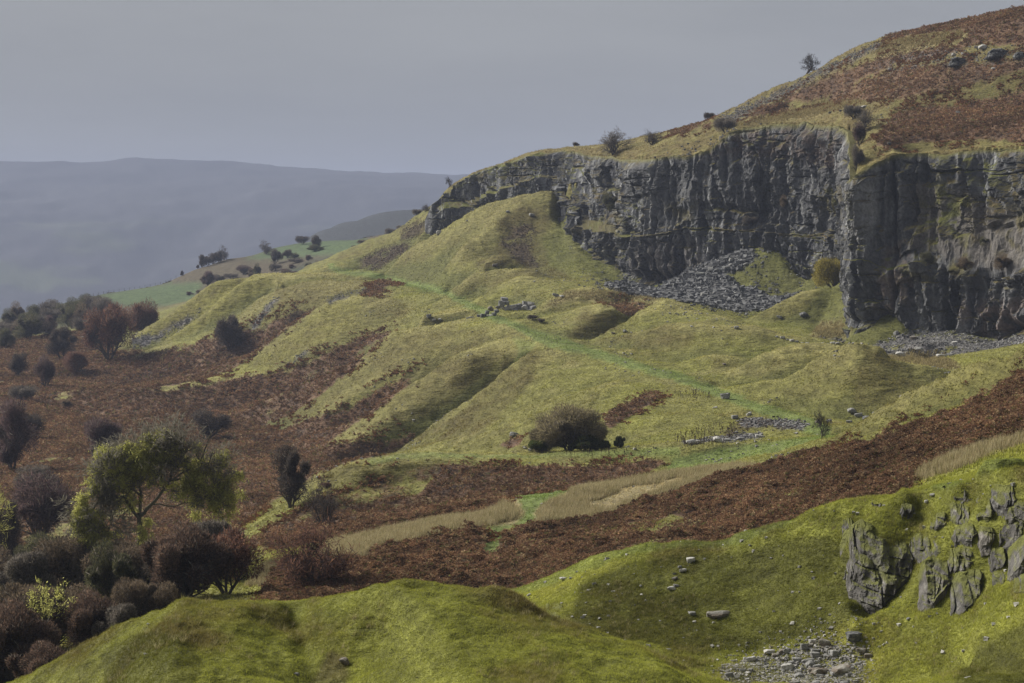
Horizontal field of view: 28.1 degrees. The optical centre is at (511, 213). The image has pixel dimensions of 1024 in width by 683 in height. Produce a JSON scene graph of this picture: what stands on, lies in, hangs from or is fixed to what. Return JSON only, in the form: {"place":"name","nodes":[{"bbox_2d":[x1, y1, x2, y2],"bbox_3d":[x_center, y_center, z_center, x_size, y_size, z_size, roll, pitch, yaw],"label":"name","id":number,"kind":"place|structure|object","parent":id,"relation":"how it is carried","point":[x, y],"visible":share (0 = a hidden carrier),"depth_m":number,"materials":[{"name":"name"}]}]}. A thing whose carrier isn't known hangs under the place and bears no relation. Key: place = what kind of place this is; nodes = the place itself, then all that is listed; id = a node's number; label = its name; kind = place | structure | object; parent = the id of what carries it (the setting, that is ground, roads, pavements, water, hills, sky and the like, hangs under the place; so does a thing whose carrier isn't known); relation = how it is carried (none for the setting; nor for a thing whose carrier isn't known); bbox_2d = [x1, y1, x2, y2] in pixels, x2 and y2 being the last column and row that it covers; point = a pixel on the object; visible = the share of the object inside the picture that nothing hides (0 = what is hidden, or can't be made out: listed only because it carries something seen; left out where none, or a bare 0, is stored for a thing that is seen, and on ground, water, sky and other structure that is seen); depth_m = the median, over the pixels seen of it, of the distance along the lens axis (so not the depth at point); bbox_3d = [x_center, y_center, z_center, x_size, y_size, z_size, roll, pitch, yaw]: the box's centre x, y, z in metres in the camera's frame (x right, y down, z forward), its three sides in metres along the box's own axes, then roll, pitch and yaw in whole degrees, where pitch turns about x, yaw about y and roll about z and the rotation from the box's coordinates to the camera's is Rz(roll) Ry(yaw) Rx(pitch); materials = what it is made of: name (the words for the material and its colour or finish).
{"place":"outdoors","nodes":[
{"label":"outdoors","id":0,"kind":"place"},
{"bbox_2d":[0,8,1023,682],"bbox_3d":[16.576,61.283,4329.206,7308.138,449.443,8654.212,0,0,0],"label":"ground","id":1,"kind":"structure","parent":0,"point":[102,228],"depth_m":391.44,"materials":[{"name":"green plant"}]},
{"bbox_2d":[0,485,14,545],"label":"sapling","id":2,"kind":"object","parent":1,"relation":"on","point":[1,512],"visible":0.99,"depth_m":205.56,"materials":[{"name":"green plant"}]},
{"bbox_2d":[0,658,14,682],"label":"thicket bush","id":3,"kind":"object","parent":1,"relation":"on","point":[8,676],"visible":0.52,"depth_m":119.44,"materials":[{"name":"brown plant"}]},
{"bbox_2d":[0,326,16,347],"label":"hawthorn bush","id":4,"kind":"object","parent":1,"relation":"on","point":[6,336],"visible":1,"depth_m":668.94,"materials":[{"name":"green plant"}]},
{"bbox_2d":[1,308,17,322],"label":"woodland tree","id":5,"kind":"object","parent":1,"relation":"on","point":[8,316],"visible":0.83,"depth_m":820.04,"materials":[{"name":"grey plant"}]},
{"bbox_2d":[0,497,24,557],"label":"hawthorn bush","id":6,"kind":"object","parent":1,"relation":"on","point":[11,541],"visible":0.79,"depth_m":236.10,"materials":[{"name":"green plant"}]},
{"bbox_2d":[7,352,30,375],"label":"hawthorn bush","id":7,"kind":"object","parent":1,"relation":"on","point":[18,366],"visible":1,"depth_m":570.77,"materials":[{"name":"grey plant"}]},
{"bbox_2d":[0,394,41,469],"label":"hawthorn bush","id":8,"kind":"object","parent":1,"relation":"on","point":[15,431],"visible":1,"depth_m":349.19,"materials":[{"name":"brown plant"}]},
{"bbox_2d":[6,384,39,400],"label":"hawthorn bush","id":9,"kind":"object","parent":1,"relation":"on","point":[24,391],"visible":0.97,"depth_m":503.30,"materials":[{"name":"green plant"}]},
{"bbox_2d":[10,310,43,338],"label":"hawthorn bush","id":10,"kind":"object","parent":1,"relation":"on","point":[27,326],"visible":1,"depth_m":691.89,"materials":[{"name":"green plant"}]},
{"bbox_2d":[0,549,60,588],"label":"thicket","id":11,"kind":"object","parent":1,"relation":"on","point":[25,568],"visible":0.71,"depth_m":162.17,"materials":[{"name":"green plant"}]},
{"bbox_2d":[0,596,61,679],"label":"thicket","id":12,"kind":"object","parent":1,"relation":"on","point":[22,630],"visible":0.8,"depth_m":120.38,"materials":[{"name":"brown plant"}]},
{"bbox_2d":[22,410,46,434],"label":"hawthorn bush","id":13,"kind":"object","parent":1,"relation":"on","point":[35,419],"visible":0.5,"depth_m":410.09,"materials":[{"name":"grey plant"}]},
{"bbox_2d":[4,638,67,678],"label":"thicket","id":14,"kind":"object","parent":1,"relation":"on","point":[17,665],"visible":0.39,"depth_m":111.90,"materials":[{"name":"brown plant"}]},
{"bbox_2d":[11,463,61,492],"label":"hawthorn bush","id":15,"kind":"object","parent":1,"relation":"on","point":[35,467],"visible":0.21,"depth_m":310.21,"materials":[{"name":"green plant"}]},
{"bbox_2d":[24,530,58,554],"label":"thicket","id":16,"kind":"object","parent":1,"relation":"on","point":[32,537],"visible":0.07,"depth_m":184.61,"materials":[{"name":"green plant"}]},
{"bbox_2d":[11,467,76,538],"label":"hawthorn bush","id":17,"kind":"object","parent":1,"relation":"on","point":[37,504],"visible":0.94,"depth_m":253.39,"materials":[{"name":"brown plant"}]},
{"bbox_2d":[32,352,55,385],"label":"hawthorn bush","id":18,"kind":"object","parent":1,"relation":"on","point":[46,371],"visible":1,"depth_m":533.71,"materials":[{"name":"grey plant"}]},
{"bbox_2d":[0,579,93,647],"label":"thicket","id":19,"kind":"object","parent":1,"relation":"on","point":[17,591],"visible":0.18,"depth_m":130.75,"materials":[{"name":"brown plant"}]},
{"bbox_2d":[40,316,58,335],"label":"woodland tree","id":20,"kind":"object","parent":1,"relation":"on","point":[45,332],"visible":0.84,"depth_m":691.82,"materials":[{"name":"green plant"}]},
{"bbox_2d":[39,307,61,321],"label":"woodland tree","id":21,"kind":"object","parent":1,"relation":"on","point":[53,312],"visible":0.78,"depth_m":798.60,"materials":[{"name":"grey plant"}]},
{"bbox_2d":[26,575,75,621],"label":"sapling","id":22,"kind":"object","parent":1,"relation":"on","point":[45,609],"visible":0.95,"depth_m":127.05,"materials":[{"name":"green plant"}]},
{"bbox_2d":[45,324,77,357],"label":"hawthorn bush","id":23,"kind":"object","parent":1,"relation":"on","point":[55,344],"visible":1,"depth_m":631.03,"materials":[{"name":"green plant"}]},
{"bbox_2d":[55,300,78,325],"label":"woodland tree","id":24,"kind":"object","parent":1,"relation":"on","point":[62,309],"visible":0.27,"depth_m":751.44,"materials":[{"name":"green plant"}]},
{"bbox_2d":[30,531,121,590],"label":"thicket","id":25,"kind":"object","parent":1,"relation":"on","point":[69,565],"visible":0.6,"depth_m":164.80,"materials":[{"name":"brown plant"}]},
{"bbox_2d":[63,351,89,372],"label":"hawthorn bush","id":26,"kind":"object","parent":1,"relation":"on","point":[76,361],"visible":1,"depth_m":590.94,"materials":[{"name":"brown plant"}]},
{"bbox_2d":[51,587,116,648],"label":"thicket","id":27,"kind":"object","parent":1,"relation":"on","point":[75,625],"visible":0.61,"depth_m":127.12,"materials":[{"name":"brown plant"}]},
{"bbox_2d":[82,413,128,459],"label":"hawthorn bush","id":28,"kind":"object","parent":1,"relation":"on","point":[95,430],"visible":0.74,"depth_m":352.00,"materials":[{"name":"grey plant"}]},
{"bbox_2d":[80,300,137,360],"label":"hawthorn bush","id":29,"kind":"object","parent":1,"relation":"on","point":[105,325],"visible":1,"depth_m":605.77,"materials":[{"name":"brown plant"}]},
{"bbox_2d":[83,537,138,601],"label":"thicket","id":30,"kind":"object","parent":1,"relation":"on","point":[107,572],"visible":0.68,"depth_m":142.51,"materials":[{"name":"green plant"}]},
{"bbox_2d":[91,601,136,637],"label":"thicket","id":31,"kind":"object","parent":1,"relation":"on","point":[121,613],"visible":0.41,"depth_m":125.52,"materials":[{"name":"brown plant"}]},
{"bbox_2d":[100,539,153,584],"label":"thicket","id":32,"kind":"object","parent":1,"relation":"on","point":[132,550],"visible":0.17,"depth_m":159.53,"materials":[{"name":"brown plant"}]},
{"bbox_2d":[125,297,159,332],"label":"hawthorn bush","id":33,"kind":"object","parent":1,"relation":"on","point":[145,316],"visible":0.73,"depth_m":652.23,"materials":[{"name":"grey plant"}]},
{"bbox_2d":[109,575,177,617],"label":"thicket","id":34,"kind":"object","parent":1,"relation":"on","point":[145,599],"visible":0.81,"depth_m":132.44,"materials":[{"name":"brown plant"}]},
{"bbox_2d":[49,407,249,555],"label":"ash tree","id":35,"kind":"object","parent":1,"relation":"on","point":[121,467],"visible":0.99,"depth_m":167.43,"materials":[{"name":"green plant"}]},
{"bbox_2d":[139,518,235,598],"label":"thicket","id":36,"kind":"object","parent":1,"relation":"on","point":[186,561],"visible":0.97,"depth_m":141.09,"materials":[{"name":"brown plant"}]},
{"bbox_2d":[182,517,231,538],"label":"thicket","id":37,"kind":"object","parent":1,"relation":"on","point":[214,526],"visible":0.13,"depth_m":156.44,"materials":[{"name":"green plant"}]},
{"bbox_2d":[201,270,215,285],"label":"hawthorn bush","id":38,"kind":"object","parent":1,"relation":"on","point":[209,276],"visible":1,"depth_m":929.39,"materials":[{"name":"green plant"}]},
{"bbox_2d":[189,407,233,439],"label":"hawthorn bush","id":39,"kind":"object","parent":1,"relation":"on","point":[211,422],"visible":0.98,"depth_m":401.74,"materials":[{"name":"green plant"}]},
{"bbox_2d":[206,314,246,349],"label":"hawthorn bush","id":40,"kind":"object","parent":1,"relation":"on","point":[227,330],"visible":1,"depth_m":581.59,"materials":[{"name":"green plant"}]},
{"bbox_2d":[202,523,266,594],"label":"hawthorn bush","id":41,"kind":"object","parent":1,"relation":"on","point":[240,547],"visible":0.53,"depth_m":144.15,"materials":[{"name":"brown plant"}]},
{"bbox_2d":[269,443,311,507],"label":"hawthorn bush","id":42,"kind":"object","parent":1,"relation":"on","point":[291,481],"visible":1,"depth_m":224.63,"materials":[{"name":"plant"}]},
{"bbox_2d":[261,507,361,587],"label":"bush","id":43,"kind":"object","parent":1,"relation":"on","point":[300,563],"visible":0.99,"depth_m":149.22,"materials":[{"name":"brown plant"}]},
{"bbox_2d":[299,473,340,524],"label":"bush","id":44,"kind":"object","parent":1,"relation":"on","point":[320,507],"visible":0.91,"depth_m":212.02,"materials":[{"name":"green plant"}]},
{"bbox_2d":[0,5,1023,554],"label":"bracken","id":45,"kind":"object","parent":1,"relation":"on","point":[60,441],"visible":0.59,"depth_m":421.02,"materials":[{"name":"brown plant"}]},
{"bbox_2d":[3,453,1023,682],"bbox_3d":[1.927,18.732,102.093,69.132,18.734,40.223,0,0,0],"label":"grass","id":46,"kind":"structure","parent":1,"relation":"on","point":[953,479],"depth_m":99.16,"materials":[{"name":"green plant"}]},
{"bbox_2d":[7,577,1023,682],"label":"grass","id":47,"kind":"structure","parent":1,"relation":"on","point":[593,639],"depth_m":66.75,"materials":[{"name":"green plant"}]},
{"bbox_2d":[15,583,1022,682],"bbox_3d":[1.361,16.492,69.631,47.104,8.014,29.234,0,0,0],"label":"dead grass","id":48,"kind":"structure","parent":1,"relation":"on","point":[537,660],"depth_m":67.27,"materials":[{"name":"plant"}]},
{"bbox_2d":[528,440,548,451],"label":"gorse bush","id":49,"kind":"object","parent":1,"relation":"on","point":[535,445],"visible":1,"depth_m":244.31,"materials":[{"name":"green plant"}]},
{"bbox_2d":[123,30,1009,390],"bbox_3d":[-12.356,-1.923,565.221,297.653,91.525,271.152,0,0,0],"label":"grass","id":50,"kind":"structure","parent":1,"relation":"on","point":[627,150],"depth_m":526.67,"materials":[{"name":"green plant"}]},
{"bbox_2d":[527,400,608,451],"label":"round bush","id":51,"kind":"object","parent":1,"relation":"on","point":[551,430],"visible":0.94,"depth_m":245.53,"materials":[{"name":"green plant"}]},
{"bbox_2d":[132,42,1023,442],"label":"rubble","id":52,"kind":"object","parent":1,"relation":"on","point":[908,350],"visible":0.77,"depth_m":353.98,"materials":[{"name":"stone"}]},
{"bbox_2d":[143,35,1015,503],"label":"rubble","id":53,"kind":"object","parent":1,"relation":"on","point":[655,369],"visible":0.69,"depth_m":336.89,"materials":[{"name":"stone"}]},
{"bbox_2d":[358,215,804,437],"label":"rubble","id":54,"kind":"object","parent":1,"relation":"on","point":[403,249],"visible":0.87,"depth_m":563.25,"materials":[{"name":"stone"}]},
{"bbox_2d":[569,434,601,450],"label":"gorse bush","id":55,"kind":"object","parent":1,"relation":"on","point":[588,441],"visible":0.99,"depth_m":243.39,"materials":[{"name":"green plant"}]},
{"bbox_2d":[148,29,1023,600],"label":"bracken","id":56,"kind":"object","parent":1,"relation":"on","point":[662,395],"visible":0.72,"depth_m":423.75,"materials":[{"name":"brown plant"}]},
{"bbox_2d":[596,126,635,156],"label":"bare tree","id":57,"kind":"object","parent":1,"relation":"on","point":[611,142],"visible":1,"depth_m":558.76,"materials":[{"name":"brown plant"}]},
{"bbox_2d":[243,430,1023,586],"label":"rushes","id":58,"kind":"object","parent":1,"relation":"on","point":[574,501],"visible":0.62,"depth_m":185.69,"materials":[{"name":"beige plant"}]},
{"bbox_2d":[530,328,737,456],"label":"dead thistles","id":59,"kind":"object","parent":1,"relation":"on","point":[692,431],"visible":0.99,"depth_m":256.37,"materials":[{"name":"brown plant"}]},
{"bbox_2d":[257,368,1023,600],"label":"bracken","id":60,"kind":"object","parent":1,"relation":"on","point":[977,411],"visible":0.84,"depth_m":159.29,"materials":[{"name":"brown plant"}]},
{"bbox_2d":[640,130,664,144],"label":"bare tree","id":61,"kind":"object","parent":1,"relation":"on","point":[649,137],"visible":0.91,"depth_m":547.80,"materials":[{"name":"grey plant"}]},
{"bbox_2d":[578,111,816,318],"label":"rubble","id":62,"kind":"object","parent":1,"relation":"on","point":[712,309],"visible":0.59,"depth_m":474.60,"materials":[{"name":"stone"}]},
{"bbox_2d":[603,248,797,312],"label":"rubble","id":63,"kind":"object","parent":1,"relation":"on","point":[687,280],"visible":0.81,"depth_m":479.57,"materials":[{"name":"stone"}]},
{"bbox_2d":[706,610,729,618],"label":"boulder","id":64,"kind":"object","parent":1,"relation":"on","point":[716,614],"visible":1,"depth_m":100.81,"materials":[{"name":"stone"}]},
{"bbox_2d":[713,118,736,132],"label":"hawthorn bush","id":65,"kind":"object","parent":1,"relation":"on","point":[725,123],"visible":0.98,"depth_m":510.95,"materials":[{"name":"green plant"}]},
{"bbox_2d":[545,27,966,369],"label":"bent grass","id":66,"kind":"structure","parent":1,"relation":"on","point":[941,360],"depth_m":459.57,"materials":[{"name":"green plant"}]},
{"bbox_2d":[513,457,1023,682],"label":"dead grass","id":67,"kind":"structure","parent":1,"relation":"on","point":[704,661],"depth_m":97.54,"materials":[{"name":"green plant"}]},
{"bbox_2d":[544,479,1018,681],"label":"rubble","id":68,"kind":"object","parent":1,"relation":"on","point":[985,638],"visible":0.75,"depth_m":97.70,"materials":[{"name":"stone"}]},
{"bbox_2d":[718,642,870,682],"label":"rubble","id":69,"kind":"object","parent":1,"relation":"on","point":[786,658],"visible":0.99,"depth_m":93.40,"materials":[{"name":"stone"}]},
{"bbox_2d":[704,602,884,682],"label":"rubble","id":70,"kind":"object","parent":1,"relation":"on","point":[808,637],"visible":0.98,"depth_m":95.66,"materials":[{"name":"stone"}]},
{"bbox_2d":[798,52,820,73],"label":"hawthorn tree","id":71,"kind":"object","parent":1,"relation":"on","point":[811,63],"visible":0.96,"depth_m":531.70,"materials":[{"name":"grey plant"}]},
{"bbox_2d":[810,408,832,437],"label":"hawthorn tree","id":72,"kind":"object","parent":1,"relation":"on","point":[820,419],"visible":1,"depth_m":227.70,"materials":[{"name":"green plant"}]},
{"bbox_2d":[810,257,840,287],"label":"hawthorn bush","id":73,"kind":"object","parent":1,"relation":"on","point":[827,269],"visible":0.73,"depth_m":434.37,"materials":[{"name":"green plant"}]},
{"bbox_2d":[831,663,852,674],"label":"boulder","id":74,"kind":"object","parent":1,"relation":"on","point":[841,669],"visible":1,"depth_m":91.59,"materials":[{"name":"stone"}]},
{"bbox_2d":[843,104,862,118],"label":"hawthorn bush","id":75,"kind":"object","parent":1,"relation":"on","point":[850,110],"visible":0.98,"depth_m":451.27,"materials":[{"name":"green plant"}]},
{"bbox_2d":[845,631,861,641],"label":"boulder","id":76,"kind":"object","parent":1,"relation":"on","point":[853,636],"visible":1,"depth_m":93.39,"materials":[{"name":"stone"}]},
{"bbox_2d":[850,144,864,170],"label":"hawthorn bush","id":77,"kind":"object","parent":1,"relation":"on","point":[857,154],"visible":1,"depth_m":389.38,"materials":[{"name":"plant"}]},
{"bbox_2d":[852,119,866,145],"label":"hawthorn bush","id":78,"kind":"object","parent":1,"relation":"on","point":[859,131],"visible":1,"depth_m":407.61,"materials":[{"name":"plant"}]},
{"bbox_2d":[839,519,913,614],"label":"crag","id":79,"kind":"structure","parent":1,"relation":"on","point":[879,571],"depth_m":96.93,"materials":[{"name":"stone"}]},
{"bbox_2d":[900,503,914,519],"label":"crag","id":80,"kind":"structure","parent":1,"relation":"on","point":[907,510],"depth_m":99.28,"materials":[{"name":"stone"}]},
{"bbox_2d":[909,533,939,562],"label":"crag","id":81,"kind":"structure","parent":1,"relation":"on","point":[918,548],"depth_m":96.57,"materials":[{"name":"stone"}]},
{"bbox_2d":[917,555,952,611],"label":"crag","id":82,"kind":"structure","parent":1,"relation":"on","point":[934,580],"depth_m":93.58,"materials":[{"name":"stone"}]},
{"bbox_2d":[928,512,946,530],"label":"crag","id":83,"kind":"structure","parent":1,"relation":"on","point":[939,523],"depth_m":96.78,"materials":[{"name":"stone"}]},
{"bbox_2d":[949,502,969,524],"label":"crag","id":84,"kind":"structure","parent":1,"relation":"on","point":[959,513],"depth_m":96.07,"materials":[{"name":"stone"}]},
{"bbox_2d":[947,544,973,573],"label":"crag","id":85,"kind":"structure","parent":1,"relation":"on","point":[955,564],"depth_m":93.62,"materials":[{"name":"stone"}]},
{"bbox_2d":[951,523,976,547],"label":"crag","id":86,"kind":"structure","parent":1,"relation":"on","point":[965,533],"depth_m":94.34,"materials":[{"name":"stone"}]},
{"bbox_2d":[950,568,983,615],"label":"crag","id":87,"kind":"structure","parent":1,"relation":"on","point":[966,588],"depth_m":91.78,"materials":[{"name":"stone"}]},
{"bbox_2d":[975,497,992,522],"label":"crag","id":88,"kind":"structure","parent":1,"relation":"on","point":[986,516],"depth_m":93.83,"materials":[{"name":"stone"}]},
{"bbox_2d":[977,526,993,556],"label":"crag","id":89,"kind":"structure","parent":1,"relation":"on","point":[985,539],"depth_m":92.81,"materials":[{"name":"stone"}]},
{"bbox_2d":[984,49,1006,59],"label":"rock outcrop","id":90,"kind":"object","parent":1,"relation":"on","point":[994,53],"visible":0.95,"depth_m":429.97,"materials":[{"name":"stone"}]},
{"bbox_2d":[978,484,1015,517],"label":"crag","id":91,"kind":"structure","parent":1,"relation":"on","point":[1003,499],"depth_m":93.22,"materials":[{"name":"stone"}]},
{"bbox_2d":[988,547,1005,572],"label":"crag","id":92,"kind":"structure","parent":1,"relation":"on","point":[996,560],"depth_m":91.73,"materials":[{"name":"stone"}]},
{"bbox_2d":[992,570,1006,585],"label":"crag","id":93,"kind":"structure","parent":1,"relation":"on","point":[998,578],"depth_m":90.78,"materials":[{"name":"stone"}]},
{"bbox_2d":[999,521,1022,555],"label":"crag","id":94,"kind":"structure","parent":1,"relation":"on","point":[1014,531],"depth_m":91.92,"materials":[{"name":"stone"}]},
{"bbox_2d":[1004,500,1023,529],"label":"crag","id":95,"kind":"structure","parent":1,"relation":"on","point":[1015,512],"depth_m":91.93,"materials":[{"name":"stone"}]},
{"bbox_2d":[1007,535,1023,581],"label":"crag","id":96,"kind":"structure","parent":1,"relation":"on","point":[1015,556],"depth_m":89.89,"materials":[{"name":"stone"}]},
{"bbox_2d":[0,0,1023,174],"label":"sky","id":97,"kind":"structure","parent":0,"point":[449,87],"materials":[{"name":"grey"}]},
{"bbox_2d":[425,121,1023,340],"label":"cliff","id":98,"kind":"structure","parent":0,"point":[668,217],"depth_m":462.02,"materials":[{"name":"stone"}]},
{"bbox_2d":[602,191,617,211],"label":"cliff bush","id":99,"kind":"object","parent":98,"relation":"on","point":[609,202],"visible":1,"depth_m":536.11,"materials":[{"name":"brown plant"}]},
{"bbox_2d":[853,103,878,129],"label":"bare tree","id":100,"kind":"object","parent":98,"relation":"on","point":[864,119],"visible":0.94,"depth_m":429.37,"materials":[{"name":"brown plant"}]},
{"bbox_2d":[920,250,935,264],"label":"cliff bush","id":101,"kind":"object","parent":98,"relation":"on","point":[927,257],"visible":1,"depth_m":361.94,"materials":[{"name":"green plant"}]},
{"bbox_2d":[955,256,974,270],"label":"cliff bush","id":102,"kind":"object","parent":98,"relation":"on","point":[964,263],"visible":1,"depth_m":357.56,"materials":[{"name":"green plant"}]},
{"bbox_2d":[991,252,1011,270],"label":"cliff bush","id":103,"kind":"object","parent":98,"relation":"on","point":[1005,261],"visible":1,"depth_m":351.53,"materials":[{"name":"brown plant"}]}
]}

